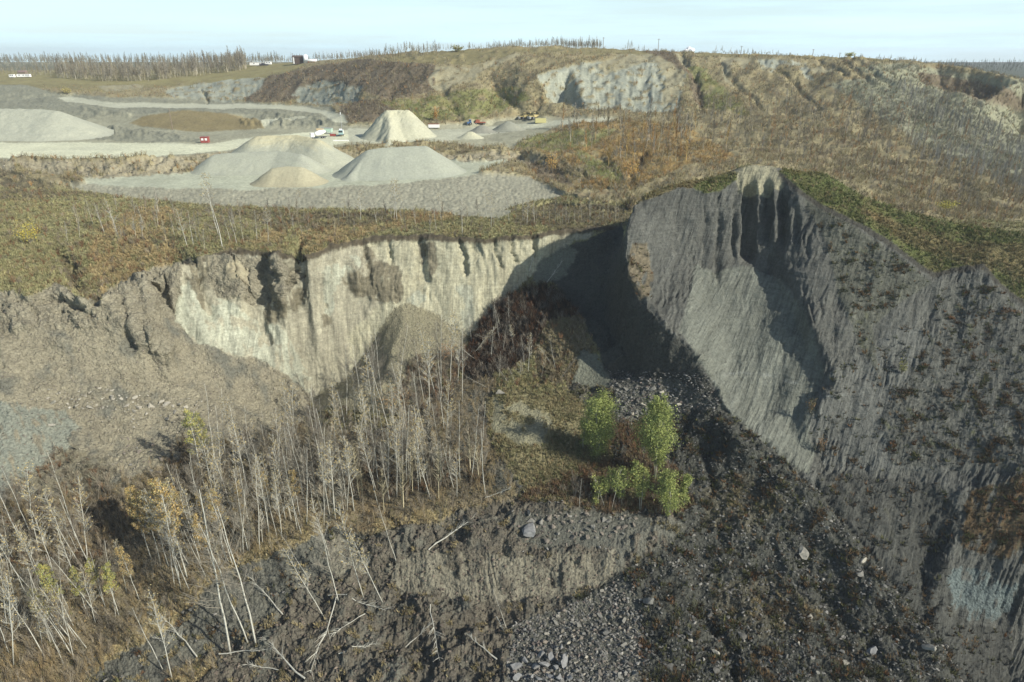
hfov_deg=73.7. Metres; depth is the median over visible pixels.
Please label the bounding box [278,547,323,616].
aspen
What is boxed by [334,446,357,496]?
aspen
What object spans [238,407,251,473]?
aspen
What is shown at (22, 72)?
shed
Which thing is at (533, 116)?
wheel loader
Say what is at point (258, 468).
aspen
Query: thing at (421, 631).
fallen trunk
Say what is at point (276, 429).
aspen
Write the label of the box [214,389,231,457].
aspen
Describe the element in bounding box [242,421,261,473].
aspen
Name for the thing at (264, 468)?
aspen
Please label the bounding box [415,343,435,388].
aspen
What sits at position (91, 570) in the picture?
aspen
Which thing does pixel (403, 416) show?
aspen
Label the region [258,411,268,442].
aspen
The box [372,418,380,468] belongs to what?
aspen
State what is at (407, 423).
aspen
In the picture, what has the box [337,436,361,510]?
aspen
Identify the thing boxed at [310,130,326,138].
mixer truck
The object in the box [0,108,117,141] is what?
gravel pile
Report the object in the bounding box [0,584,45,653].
aspen
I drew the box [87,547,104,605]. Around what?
aspen
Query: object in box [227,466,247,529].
aspen
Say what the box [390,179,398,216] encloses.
aspen
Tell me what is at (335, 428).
aspen
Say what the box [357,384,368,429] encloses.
aspen
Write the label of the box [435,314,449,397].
aspen
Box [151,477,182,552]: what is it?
aspen
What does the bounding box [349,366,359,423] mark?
aspen
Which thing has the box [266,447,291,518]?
aspen
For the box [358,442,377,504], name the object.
aspen
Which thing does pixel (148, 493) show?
aspen
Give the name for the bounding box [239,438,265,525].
aspen
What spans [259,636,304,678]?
fallen trunk
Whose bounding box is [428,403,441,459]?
aspen
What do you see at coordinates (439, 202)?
aspen
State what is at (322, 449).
aspen
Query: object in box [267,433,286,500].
aspen
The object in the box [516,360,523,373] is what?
aspen
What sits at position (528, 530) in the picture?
boulder
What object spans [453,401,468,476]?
aspen
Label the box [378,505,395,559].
aspen
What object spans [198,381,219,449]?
aspen
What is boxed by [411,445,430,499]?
aspen
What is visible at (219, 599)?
aspen
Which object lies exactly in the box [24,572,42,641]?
aspen
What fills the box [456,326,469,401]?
aspen
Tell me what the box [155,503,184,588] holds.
aspen
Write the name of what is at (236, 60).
distant aspens
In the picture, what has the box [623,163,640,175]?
bush
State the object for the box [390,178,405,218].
aspen
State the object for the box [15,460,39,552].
aspen
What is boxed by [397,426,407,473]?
aspen
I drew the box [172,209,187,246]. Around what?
aspen
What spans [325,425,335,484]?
aspen
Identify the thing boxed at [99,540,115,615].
aspen
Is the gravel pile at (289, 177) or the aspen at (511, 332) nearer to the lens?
the aspen at (511, 332)
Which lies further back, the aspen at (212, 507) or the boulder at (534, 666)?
the aspen at (212, 507)
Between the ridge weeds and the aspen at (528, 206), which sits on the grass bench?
the aspen at (528, 206)
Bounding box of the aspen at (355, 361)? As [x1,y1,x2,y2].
[351,358,365,423]
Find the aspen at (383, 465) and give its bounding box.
[376,440,390,502]
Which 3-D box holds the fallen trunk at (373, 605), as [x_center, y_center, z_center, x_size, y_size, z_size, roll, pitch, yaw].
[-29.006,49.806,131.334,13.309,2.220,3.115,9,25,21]
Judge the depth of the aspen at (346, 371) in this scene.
173.66 m
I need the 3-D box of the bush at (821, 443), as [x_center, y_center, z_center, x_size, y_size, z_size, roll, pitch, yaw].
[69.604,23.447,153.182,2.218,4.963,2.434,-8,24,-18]
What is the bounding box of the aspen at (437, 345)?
[433,320,444,384]
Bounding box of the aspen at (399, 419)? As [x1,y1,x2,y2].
[392,398,404,458]
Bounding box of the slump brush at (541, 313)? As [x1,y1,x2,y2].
[460,279,580,382]
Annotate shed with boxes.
[17,71,27,73]
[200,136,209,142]
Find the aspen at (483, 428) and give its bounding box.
[477,402,491,465]
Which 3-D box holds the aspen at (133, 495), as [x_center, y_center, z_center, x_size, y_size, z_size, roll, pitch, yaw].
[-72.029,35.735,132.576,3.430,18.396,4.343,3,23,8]
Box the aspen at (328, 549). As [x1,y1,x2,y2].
[312,518,340,600]
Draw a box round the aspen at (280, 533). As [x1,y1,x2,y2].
[277,530,307,576]
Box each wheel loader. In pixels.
[518,113,528,118]
[527,112,538,118]
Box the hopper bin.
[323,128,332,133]
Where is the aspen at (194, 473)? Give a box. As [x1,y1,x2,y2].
[184,460,204,523]
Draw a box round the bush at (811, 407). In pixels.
[806,396,817,412]
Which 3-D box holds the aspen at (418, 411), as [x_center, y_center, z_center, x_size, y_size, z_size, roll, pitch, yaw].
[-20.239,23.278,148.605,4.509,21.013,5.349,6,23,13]
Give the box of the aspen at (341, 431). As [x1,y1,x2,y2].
[333,410,353,454]
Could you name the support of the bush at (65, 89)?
on the quarry ground at (138, 129)
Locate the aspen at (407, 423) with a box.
[389,404,415,481]
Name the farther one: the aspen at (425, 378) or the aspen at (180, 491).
the aspen at (425, 378)
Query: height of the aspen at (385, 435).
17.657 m
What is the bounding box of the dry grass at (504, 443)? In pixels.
[0,163,1023,515]
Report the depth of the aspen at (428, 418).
154.50 m
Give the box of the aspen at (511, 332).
[508,324,514,347]
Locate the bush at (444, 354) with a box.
[438,341,454,359]
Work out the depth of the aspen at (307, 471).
141.43 m
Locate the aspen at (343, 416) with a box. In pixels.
[332,390,353,461]
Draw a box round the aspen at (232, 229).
[227,219,239,243]
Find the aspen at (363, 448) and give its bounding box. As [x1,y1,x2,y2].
[352,426,375,488]
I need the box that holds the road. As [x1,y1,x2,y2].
[59,95,610,142]
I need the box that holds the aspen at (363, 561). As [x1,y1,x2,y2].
[348,532,382,601]
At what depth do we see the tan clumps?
128.98 m
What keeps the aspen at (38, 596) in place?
on the landslide ground at (628, 331)
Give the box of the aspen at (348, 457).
[341,440,355,510]
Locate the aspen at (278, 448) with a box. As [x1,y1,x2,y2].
[271,423,287,485]
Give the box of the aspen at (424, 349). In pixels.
[415,323,434,393]
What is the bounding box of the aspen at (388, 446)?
[378,420,395,485]
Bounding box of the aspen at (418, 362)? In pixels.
[412,339,423,398]
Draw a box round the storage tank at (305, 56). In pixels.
[303,54,307,62]
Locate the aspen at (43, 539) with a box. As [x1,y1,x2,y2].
[26,508,58,596]
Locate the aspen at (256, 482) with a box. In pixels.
[245,456,265,548]
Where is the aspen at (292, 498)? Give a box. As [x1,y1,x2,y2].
[284,477,302,533]
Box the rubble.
[0,120,962,681]
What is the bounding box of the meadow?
[0,46,907,92]
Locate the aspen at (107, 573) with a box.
[100,562,120,615]
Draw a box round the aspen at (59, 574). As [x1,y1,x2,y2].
[49,549,67,622]
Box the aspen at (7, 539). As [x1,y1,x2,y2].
[0,517,15,574]
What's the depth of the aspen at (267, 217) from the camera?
194.27 m
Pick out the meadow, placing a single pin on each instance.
(42, 79)
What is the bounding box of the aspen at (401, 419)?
[394,401,412,458]
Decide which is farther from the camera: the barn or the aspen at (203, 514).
the barn
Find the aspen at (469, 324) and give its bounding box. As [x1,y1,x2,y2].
[465,312,472,340]
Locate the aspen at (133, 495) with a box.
[124,485,151,559]
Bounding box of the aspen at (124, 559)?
[114,545,139,599]
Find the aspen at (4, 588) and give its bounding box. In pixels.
[0,559,10,627]
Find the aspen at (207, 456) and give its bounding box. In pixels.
[196,438,228,524]
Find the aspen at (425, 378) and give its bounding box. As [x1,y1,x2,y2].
[419,336,436,404]
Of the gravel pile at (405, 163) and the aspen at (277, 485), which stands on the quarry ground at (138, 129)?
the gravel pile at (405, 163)
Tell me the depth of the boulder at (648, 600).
129.77 m
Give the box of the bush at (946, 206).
[935,198,960,208]
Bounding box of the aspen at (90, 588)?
[76,562,98,621]
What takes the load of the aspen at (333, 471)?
on the landslide ground at (628, 331)
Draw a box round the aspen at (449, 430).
[443,414,456,457]
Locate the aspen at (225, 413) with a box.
[218,396,235,454]
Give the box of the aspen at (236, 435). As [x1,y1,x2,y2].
[226,404,249,483]
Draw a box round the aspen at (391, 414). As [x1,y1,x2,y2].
[385,381,400,450]
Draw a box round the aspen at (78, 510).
[68,474,93,568]
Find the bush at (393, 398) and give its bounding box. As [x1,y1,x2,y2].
[364,374,413,413]
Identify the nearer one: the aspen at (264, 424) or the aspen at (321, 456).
the aspen at (321, 456)
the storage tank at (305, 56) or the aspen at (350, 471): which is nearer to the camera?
the aspen at (350, 471)
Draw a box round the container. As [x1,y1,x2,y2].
[535,118,545,122]
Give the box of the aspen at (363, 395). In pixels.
[357,389,370,451]
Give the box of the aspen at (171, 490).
[160,474,190,557]
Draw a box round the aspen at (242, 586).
[205,505,261,642]
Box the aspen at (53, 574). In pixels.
[41,556,68,608]
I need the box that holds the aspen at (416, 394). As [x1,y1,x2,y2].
[408,371,424,432]
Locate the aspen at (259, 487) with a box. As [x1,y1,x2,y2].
[250,465,273,519]
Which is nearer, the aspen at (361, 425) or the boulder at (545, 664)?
the boulder at (545, 664)
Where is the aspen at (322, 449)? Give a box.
[313,426,334,491]
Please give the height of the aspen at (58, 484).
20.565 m
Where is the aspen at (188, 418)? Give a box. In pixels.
[181,408,204,485]
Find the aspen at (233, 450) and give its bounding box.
[221,424,239,478]
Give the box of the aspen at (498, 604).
[491,588,507,628]
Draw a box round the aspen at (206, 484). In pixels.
[201,480,231,529]
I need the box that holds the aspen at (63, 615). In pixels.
[52,581,74,661]
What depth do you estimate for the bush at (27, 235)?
190.99 m
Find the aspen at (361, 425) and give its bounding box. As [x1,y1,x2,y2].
[355,402,368,465]
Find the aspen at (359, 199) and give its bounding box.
[354,189,362,219]
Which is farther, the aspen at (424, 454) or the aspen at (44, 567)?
the aspen at (424, 454)
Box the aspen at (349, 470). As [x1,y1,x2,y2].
[344,452,353,490]
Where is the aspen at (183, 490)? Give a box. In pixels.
[174,469,194,533]
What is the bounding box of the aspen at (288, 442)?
[284,427,306,477]
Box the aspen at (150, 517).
[138,495,168,566]
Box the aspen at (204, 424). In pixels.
[194,411,210,454]
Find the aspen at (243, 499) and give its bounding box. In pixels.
[224,468,259,541]
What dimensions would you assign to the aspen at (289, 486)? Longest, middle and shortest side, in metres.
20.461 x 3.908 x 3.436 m
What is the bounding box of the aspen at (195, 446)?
[186,426,203,484]
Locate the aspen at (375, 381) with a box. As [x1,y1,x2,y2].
[361,350,388,426]
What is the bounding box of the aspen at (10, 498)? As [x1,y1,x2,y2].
[0,465,30,531]
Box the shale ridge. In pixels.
[625,165,1023,681]
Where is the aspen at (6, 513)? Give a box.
[0,484,22,543]
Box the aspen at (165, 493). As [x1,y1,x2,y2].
[150,479,187,578]
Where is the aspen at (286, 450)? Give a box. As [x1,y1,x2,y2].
[279,426,293,481]
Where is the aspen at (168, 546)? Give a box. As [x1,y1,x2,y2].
[158,520,176,582]
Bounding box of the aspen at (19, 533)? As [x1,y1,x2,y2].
[14,530,39,571]
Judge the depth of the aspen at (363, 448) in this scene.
146.96 m
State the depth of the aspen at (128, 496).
135.34 m
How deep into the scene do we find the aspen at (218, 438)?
144.72 m
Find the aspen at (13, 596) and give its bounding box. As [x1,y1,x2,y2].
[1,558,21,628]
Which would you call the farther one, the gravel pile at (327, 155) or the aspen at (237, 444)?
the gravel pile at (327, 155)
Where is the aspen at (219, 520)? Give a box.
[205,486,232,563]
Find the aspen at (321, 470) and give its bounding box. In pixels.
[312,438,329,513]
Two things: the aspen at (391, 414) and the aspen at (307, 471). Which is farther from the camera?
the aspen at (391, 414)
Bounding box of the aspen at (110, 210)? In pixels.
[103,198,117,222]
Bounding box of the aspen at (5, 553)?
[0,535,31,602]
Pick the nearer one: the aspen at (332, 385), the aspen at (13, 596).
the aspen at (13, 596)
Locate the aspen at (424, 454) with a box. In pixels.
[419,436,429,482]
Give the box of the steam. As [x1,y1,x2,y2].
[682,47,694,51]
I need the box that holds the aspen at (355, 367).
[346,343,361,414]
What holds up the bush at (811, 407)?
on the shale ridge
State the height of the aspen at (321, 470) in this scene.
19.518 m
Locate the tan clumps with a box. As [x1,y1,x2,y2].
[86,487,822,681]
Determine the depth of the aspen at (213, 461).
145.66 m
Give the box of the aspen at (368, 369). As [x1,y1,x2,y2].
[357,353,379,428]
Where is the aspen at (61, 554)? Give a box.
[53,524,77,577]
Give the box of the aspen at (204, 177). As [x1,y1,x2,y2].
[199,172,218,234]
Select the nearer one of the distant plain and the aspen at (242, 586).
the aspen at (242, 586)
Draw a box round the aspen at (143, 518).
[135,490,160,563]
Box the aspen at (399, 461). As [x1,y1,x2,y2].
[393,446,407,493]
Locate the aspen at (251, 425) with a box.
[249,418,259,461]
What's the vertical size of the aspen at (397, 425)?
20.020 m
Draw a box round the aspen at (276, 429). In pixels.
[269,405,282,482]
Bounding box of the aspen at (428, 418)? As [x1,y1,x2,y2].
[420,396,432,456]
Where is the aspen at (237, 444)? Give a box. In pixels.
[228,419,248,495]
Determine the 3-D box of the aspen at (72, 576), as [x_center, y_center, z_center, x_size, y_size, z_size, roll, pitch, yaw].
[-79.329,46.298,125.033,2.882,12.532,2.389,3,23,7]
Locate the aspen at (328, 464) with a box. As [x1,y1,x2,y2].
[321,442,333,501]
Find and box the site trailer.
[428,124,439,128]
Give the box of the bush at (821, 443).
[817,434,827,453]
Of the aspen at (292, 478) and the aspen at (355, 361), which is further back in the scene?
the aspen at (355, 361)
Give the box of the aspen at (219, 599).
[175,488,244,654]
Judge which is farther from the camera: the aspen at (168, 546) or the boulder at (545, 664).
the aspen at (168, 546)
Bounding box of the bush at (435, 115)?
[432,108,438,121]
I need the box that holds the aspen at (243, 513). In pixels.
[229,484,253,549]
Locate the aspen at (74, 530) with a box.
[52,498,92,565]
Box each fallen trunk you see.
[159,612,197,656]
[219,647,272,654]
[239,660,278,670]
[246,573,282,614]
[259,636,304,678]
[305,597,336,679]
[328,594,393,610]
[328,613,364,635]
[339,641,376,653]
[405,621,434,646]
[427,604,442,661]
[428,512,476,549]
[464,633,496,659]
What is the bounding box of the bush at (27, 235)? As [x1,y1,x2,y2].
[13,220,41,243]
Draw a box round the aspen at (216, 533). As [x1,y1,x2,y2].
[206,511,227,559]
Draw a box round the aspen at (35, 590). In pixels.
[20,564,50,642]
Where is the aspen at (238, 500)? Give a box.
[217,468,250,550]
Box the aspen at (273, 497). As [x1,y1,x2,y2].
[271,472,290,538]
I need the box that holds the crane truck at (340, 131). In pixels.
[338,129,343,135]
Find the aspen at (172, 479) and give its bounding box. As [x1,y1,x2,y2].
[161,462,186,524]
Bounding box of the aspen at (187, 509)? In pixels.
[179,484,201,552]
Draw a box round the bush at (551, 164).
[544,151,560,172]
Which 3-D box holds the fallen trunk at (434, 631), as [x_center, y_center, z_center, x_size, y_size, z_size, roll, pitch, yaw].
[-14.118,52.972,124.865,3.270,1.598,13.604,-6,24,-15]
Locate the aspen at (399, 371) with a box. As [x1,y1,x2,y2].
[394,361,410,419]
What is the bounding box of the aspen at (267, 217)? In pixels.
[263,208,270,235]
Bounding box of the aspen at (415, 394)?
[409,373,421,437]
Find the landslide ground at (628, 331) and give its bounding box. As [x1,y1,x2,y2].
[0,225,1019,681]
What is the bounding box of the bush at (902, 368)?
[899,358,909,373]
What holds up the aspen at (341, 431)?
on the landslide ground at (628, 331)
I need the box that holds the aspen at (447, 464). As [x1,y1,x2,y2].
[439,443,454,487]
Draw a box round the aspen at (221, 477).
[210,450,235,524]
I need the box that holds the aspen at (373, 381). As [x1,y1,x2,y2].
[367,347,379,419]
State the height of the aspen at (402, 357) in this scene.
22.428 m
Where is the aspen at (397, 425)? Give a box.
[389,418,407,497]
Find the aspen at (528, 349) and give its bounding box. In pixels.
[526,334,531,370]
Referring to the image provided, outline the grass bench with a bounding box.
[0,165,1023,430]
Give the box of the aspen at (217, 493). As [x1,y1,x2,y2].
[207,474,230,549]
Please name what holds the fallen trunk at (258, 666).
on the landslide ground at (628, 331)
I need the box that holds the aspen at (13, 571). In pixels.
[11,566,67,635]
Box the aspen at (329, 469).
[322,440,339,518]
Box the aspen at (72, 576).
[68,566,88,615]
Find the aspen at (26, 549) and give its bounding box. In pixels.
[8,520,48,601]
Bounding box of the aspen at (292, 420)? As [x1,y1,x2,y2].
[287,406,304,467]
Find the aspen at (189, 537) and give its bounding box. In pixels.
[181,530,205,575]
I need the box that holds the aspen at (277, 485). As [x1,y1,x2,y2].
[270,464,285,518]
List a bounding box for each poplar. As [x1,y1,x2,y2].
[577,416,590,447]
[578,386,627,458]
[588,473,612,502]
[606,462,636,503]
[629,460,654,509]
[630,392,685,480]
[649,467,685,516]
[677,473,694,505]
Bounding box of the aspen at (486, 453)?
[468,428,495,493]
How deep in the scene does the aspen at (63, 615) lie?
118.34 m
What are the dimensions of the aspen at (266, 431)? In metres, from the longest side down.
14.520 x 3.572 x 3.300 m
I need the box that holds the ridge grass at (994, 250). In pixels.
[638,169,1023,296]
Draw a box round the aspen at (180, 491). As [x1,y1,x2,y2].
[174,479,191,520]
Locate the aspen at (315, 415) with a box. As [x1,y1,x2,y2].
[302,391,330,451]
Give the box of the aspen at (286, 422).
[282,383,304,440]
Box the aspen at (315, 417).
[303,405,329,460]
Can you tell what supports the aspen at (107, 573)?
on the landslide ground at (628, 331)
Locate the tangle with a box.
[398,282,692,511]
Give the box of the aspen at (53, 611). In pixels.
[36,586,86,647]
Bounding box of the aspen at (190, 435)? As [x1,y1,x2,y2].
[182,417,201,456]
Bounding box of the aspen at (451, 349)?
[445,311,460,383]
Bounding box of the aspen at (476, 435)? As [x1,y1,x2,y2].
[465,408,484,481]
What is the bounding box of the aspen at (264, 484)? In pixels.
[258,471,270,516]
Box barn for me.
[292,55,303,63]
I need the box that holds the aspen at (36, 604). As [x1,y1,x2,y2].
[29,597,60,653]
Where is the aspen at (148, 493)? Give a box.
[140,488,188,563]
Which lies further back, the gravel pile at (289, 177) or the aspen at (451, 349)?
the gravel pile at (289, 177)
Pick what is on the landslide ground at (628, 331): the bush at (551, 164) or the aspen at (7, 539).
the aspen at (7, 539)
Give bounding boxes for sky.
[0,0,1023,61]
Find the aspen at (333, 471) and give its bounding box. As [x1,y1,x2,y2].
[323,445,335,515]
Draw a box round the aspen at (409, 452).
[405,436,415,479]
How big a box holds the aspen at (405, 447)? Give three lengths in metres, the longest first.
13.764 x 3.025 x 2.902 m
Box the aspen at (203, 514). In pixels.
[198,496,219,559]
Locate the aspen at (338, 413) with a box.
[331,393,346,450]
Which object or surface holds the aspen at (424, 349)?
on the landslide ground at (628, 331)
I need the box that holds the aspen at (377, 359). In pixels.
[367,326,386,402]
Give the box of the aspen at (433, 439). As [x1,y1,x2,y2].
[430,431,445,471]
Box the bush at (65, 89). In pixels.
[60,87,70,94]
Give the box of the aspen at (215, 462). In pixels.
[206,445,222,506]
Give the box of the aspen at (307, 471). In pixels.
[299,445,315,509]
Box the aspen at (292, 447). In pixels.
[282,418,305,504]
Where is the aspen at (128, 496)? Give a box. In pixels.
[124,487,142,533]
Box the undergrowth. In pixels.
[0,343,515,681]
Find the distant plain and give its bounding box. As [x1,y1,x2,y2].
[0,62,1023,77]
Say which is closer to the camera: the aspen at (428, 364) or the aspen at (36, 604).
the aspen at (36, 604)
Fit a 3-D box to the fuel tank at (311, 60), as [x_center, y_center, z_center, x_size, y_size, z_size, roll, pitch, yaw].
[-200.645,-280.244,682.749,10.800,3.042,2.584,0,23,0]
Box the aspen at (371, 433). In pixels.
[366,407,378,481]
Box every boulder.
[510,663,522,670]
[513,673,521,680]
[522,523,535,536]
[531,663,540,668]
[536,650,544,658]
[539,661,549,666]
[548,652,553,660]
[561,656,567,668]
[643,598,653,603]
[666,663,672,671]
[738,632,746,639]
[799,545,808,559]
[856,570,863,576]
[859,557,866,562]
[867,646,877,655]
[921,644,936,650]
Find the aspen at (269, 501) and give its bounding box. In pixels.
[262,479,276,534]
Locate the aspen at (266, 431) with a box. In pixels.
[257,424,270,468]
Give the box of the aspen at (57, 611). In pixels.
[46,589,77,640]
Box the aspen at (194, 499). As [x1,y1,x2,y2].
[193,492,206,537]
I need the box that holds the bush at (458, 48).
[451,44,463,51]
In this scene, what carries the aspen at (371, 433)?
on the landslide ground at (628, 331)
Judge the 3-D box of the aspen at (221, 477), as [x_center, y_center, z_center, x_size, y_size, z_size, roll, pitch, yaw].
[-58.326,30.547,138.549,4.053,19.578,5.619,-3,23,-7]
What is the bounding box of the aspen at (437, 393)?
[434,371,444,426]
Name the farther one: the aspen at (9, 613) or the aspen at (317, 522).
the aspen at (317, 522)
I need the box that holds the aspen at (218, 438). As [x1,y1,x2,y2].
[211,429,226,488]
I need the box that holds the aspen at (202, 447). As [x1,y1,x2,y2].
[193,424,209,473]
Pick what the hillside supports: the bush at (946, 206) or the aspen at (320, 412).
the bush at (946, 206)
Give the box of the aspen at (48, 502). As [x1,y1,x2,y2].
[35,485,75,557]
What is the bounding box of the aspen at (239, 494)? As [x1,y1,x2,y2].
[231,481,248,537]
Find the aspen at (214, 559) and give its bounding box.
[193,522,247,642]
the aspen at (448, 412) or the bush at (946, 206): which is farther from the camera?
the bush at (946, 206)
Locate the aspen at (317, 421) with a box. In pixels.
[311,408,343,476]
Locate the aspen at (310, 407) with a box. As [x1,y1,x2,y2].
[299,382,318,437]
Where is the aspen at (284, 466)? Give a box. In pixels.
[277,448,291,505]
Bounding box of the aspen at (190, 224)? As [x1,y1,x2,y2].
[184,209,195,240]
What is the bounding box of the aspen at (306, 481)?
[294,449,316,523]
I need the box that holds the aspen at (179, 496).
[168,486,194,545]
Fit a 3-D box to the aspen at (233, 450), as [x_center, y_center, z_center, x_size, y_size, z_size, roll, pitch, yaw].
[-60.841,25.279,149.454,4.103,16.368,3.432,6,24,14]
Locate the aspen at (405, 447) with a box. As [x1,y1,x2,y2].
[401,427,410,478]
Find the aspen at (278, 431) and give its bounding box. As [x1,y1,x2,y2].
[269,410,289,468]
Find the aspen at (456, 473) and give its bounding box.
[450,448,462,485]
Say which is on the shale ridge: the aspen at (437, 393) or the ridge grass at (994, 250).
the ridge grass at (994, 250)
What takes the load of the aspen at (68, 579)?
on the landslide ground at (628, 331)
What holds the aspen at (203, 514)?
on the landslide ground at (628, 331)
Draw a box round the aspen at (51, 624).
[27,592,71,653]
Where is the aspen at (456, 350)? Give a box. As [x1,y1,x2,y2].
[453,332,467,382]
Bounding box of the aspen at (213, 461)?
[207,433,215,467]
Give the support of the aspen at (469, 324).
on the landslide ground at (628, 331)
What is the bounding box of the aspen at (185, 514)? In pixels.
[176,495,201,563]
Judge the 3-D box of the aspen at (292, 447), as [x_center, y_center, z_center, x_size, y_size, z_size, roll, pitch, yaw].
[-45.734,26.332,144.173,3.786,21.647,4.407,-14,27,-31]
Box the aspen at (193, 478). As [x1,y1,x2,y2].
[182,456,204,516]
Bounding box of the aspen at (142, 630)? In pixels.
[128,608,162,668]
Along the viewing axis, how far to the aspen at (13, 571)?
118.04 m
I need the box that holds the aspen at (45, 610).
[25,580,69,645]
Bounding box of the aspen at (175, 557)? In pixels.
[161,530,189,589]
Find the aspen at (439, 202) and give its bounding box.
[437,192,445,218]
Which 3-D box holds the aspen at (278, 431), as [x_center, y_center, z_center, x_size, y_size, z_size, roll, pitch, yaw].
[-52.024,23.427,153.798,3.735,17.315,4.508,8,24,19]
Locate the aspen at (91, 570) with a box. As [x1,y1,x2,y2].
[84,557,102,600]
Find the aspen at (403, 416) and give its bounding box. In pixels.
[398,404,406,471]
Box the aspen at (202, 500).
[191,477,214,543]
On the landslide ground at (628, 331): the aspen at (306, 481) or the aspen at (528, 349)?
the aspen at (306, 481)
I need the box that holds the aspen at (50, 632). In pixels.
[39,613,63,663]
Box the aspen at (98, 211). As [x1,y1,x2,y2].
[92,202,103,230]
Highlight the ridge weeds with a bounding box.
[100,205,1023,681]
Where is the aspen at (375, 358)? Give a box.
[368,349,388,409]
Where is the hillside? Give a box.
[0,45,1023,221]
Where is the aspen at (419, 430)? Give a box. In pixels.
[410,416,425,490]
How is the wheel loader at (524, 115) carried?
on the quarry ground at (138, 129)
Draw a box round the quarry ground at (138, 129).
[0,84,618,284]
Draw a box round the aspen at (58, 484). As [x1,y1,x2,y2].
[44,452,75,537]
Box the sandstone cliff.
[174,223,621,397]
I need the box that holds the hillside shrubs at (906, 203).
[0,44,1023,220]
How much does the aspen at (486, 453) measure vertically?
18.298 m
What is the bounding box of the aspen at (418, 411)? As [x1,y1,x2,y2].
[409,402,429,482]
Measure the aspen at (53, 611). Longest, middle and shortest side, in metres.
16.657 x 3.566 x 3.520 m
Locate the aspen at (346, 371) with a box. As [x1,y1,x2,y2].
[338,343,352,415]
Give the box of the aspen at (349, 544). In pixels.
[332,502,363,596]
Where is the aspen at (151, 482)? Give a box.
[147,478,171,551]
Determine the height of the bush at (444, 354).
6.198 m
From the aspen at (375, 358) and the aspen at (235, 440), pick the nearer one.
the aspen at (235, 440)
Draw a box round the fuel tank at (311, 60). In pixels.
[306,59,316,61]
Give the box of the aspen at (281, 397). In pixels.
[278,378,291,445]
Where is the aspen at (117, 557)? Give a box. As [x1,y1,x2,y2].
[111,539,127,592]
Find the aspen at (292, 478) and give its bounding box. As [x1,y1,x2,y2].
[288,469,300,515]
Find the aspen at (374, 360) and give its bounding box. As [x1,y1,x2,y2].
[362,337,385,404]
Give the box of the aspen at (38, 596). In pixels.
[27,589,55,642]
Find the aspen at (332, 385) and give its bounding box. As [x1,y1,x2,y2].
[326,381,340,451]
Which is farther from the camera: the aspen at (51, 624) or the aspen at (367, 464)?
the aspen at (367, 464)
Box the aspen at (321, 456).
[315,443,330,524]
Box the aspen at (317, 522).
[307,500,330,559]
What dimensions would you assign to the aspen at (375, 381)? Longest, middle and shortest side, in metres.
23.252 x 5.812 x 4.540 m
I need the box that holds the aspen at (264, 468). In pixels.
[259,453,271,498]
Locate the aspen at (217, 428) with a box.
[207,401,225,479]
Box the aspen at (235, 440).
[228,420,245,467]
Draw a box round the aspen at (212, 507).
[202,488,229,560]
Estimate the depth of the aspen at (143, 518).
129.90 m
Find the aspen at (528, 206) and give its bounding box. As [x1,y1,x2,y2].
[524,196,531,221]
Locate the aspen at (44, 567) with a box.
[35,562,73,625]
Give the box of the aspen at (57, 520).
[44,492,70,566]
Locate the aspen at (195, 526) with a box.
[190,513,214,566]
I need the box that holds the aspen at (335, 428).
[330,410,340,458]
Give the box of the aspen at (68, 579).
[46,556,97,614]
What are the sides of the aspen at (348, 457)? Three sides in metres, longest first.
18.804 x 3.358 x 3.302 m
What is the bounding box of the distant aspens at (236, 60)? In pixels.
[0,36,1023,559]
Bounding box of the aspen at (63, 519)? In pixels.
[51,507,76,549]
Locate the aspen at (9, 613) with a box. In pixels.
[0,570,27,664]
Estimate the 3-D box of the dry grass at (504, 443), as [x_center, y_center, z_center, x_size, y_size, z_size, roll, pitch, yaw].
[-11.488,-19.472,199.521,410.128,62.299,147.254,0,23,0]
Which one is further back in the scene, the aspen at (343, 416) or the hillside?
the hillside
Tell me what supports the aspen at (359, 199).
on the grass bench
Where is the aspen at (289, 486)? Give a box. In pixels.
[279,457,296,528]
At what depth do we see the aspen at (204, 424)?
150.01 m
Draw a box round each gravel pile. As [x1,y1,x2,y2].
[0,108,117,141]
[190,151,331,175]
[231,135,354,169]
[250,166,328,187]
[332,146,465,180]
[360,110,436,147]
[457,132,483,139]
[468,125,495,133]
[492,121,525,131]
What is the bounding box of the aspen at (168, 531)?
[152,493,189,580]
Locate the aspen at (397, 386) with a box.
[388,359,409,427]
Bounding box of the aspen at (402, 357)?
[395,323,411,399]
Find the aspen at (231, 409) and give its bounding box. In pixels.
[223,396,236,443]
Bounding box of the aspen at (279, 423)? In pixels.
[274,410,283,437]
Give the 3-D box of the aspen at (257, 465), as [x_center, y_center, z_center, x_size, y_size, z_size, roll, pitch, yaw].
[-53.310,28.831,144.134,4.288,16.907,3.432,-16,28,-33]
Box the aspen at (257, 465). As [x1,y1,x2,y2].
[248,444,266,507]
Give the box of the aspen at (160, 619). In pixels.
[144,584,176,677]
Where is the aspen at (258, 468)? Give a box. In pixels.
[247,453,276,531]
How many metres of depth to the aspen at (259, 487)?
139.42 m
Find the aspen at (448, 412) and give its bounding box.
[441,381,455,457]
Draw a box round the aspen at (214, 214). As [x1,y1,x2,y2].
[202,189,230,245]
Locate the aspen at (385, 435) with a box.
[373,407,392,452]
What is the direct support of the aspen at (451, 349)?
on the landslide ground at (628, 331)
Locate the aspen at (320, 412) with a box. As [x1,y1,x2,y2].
[315,397,325,444]

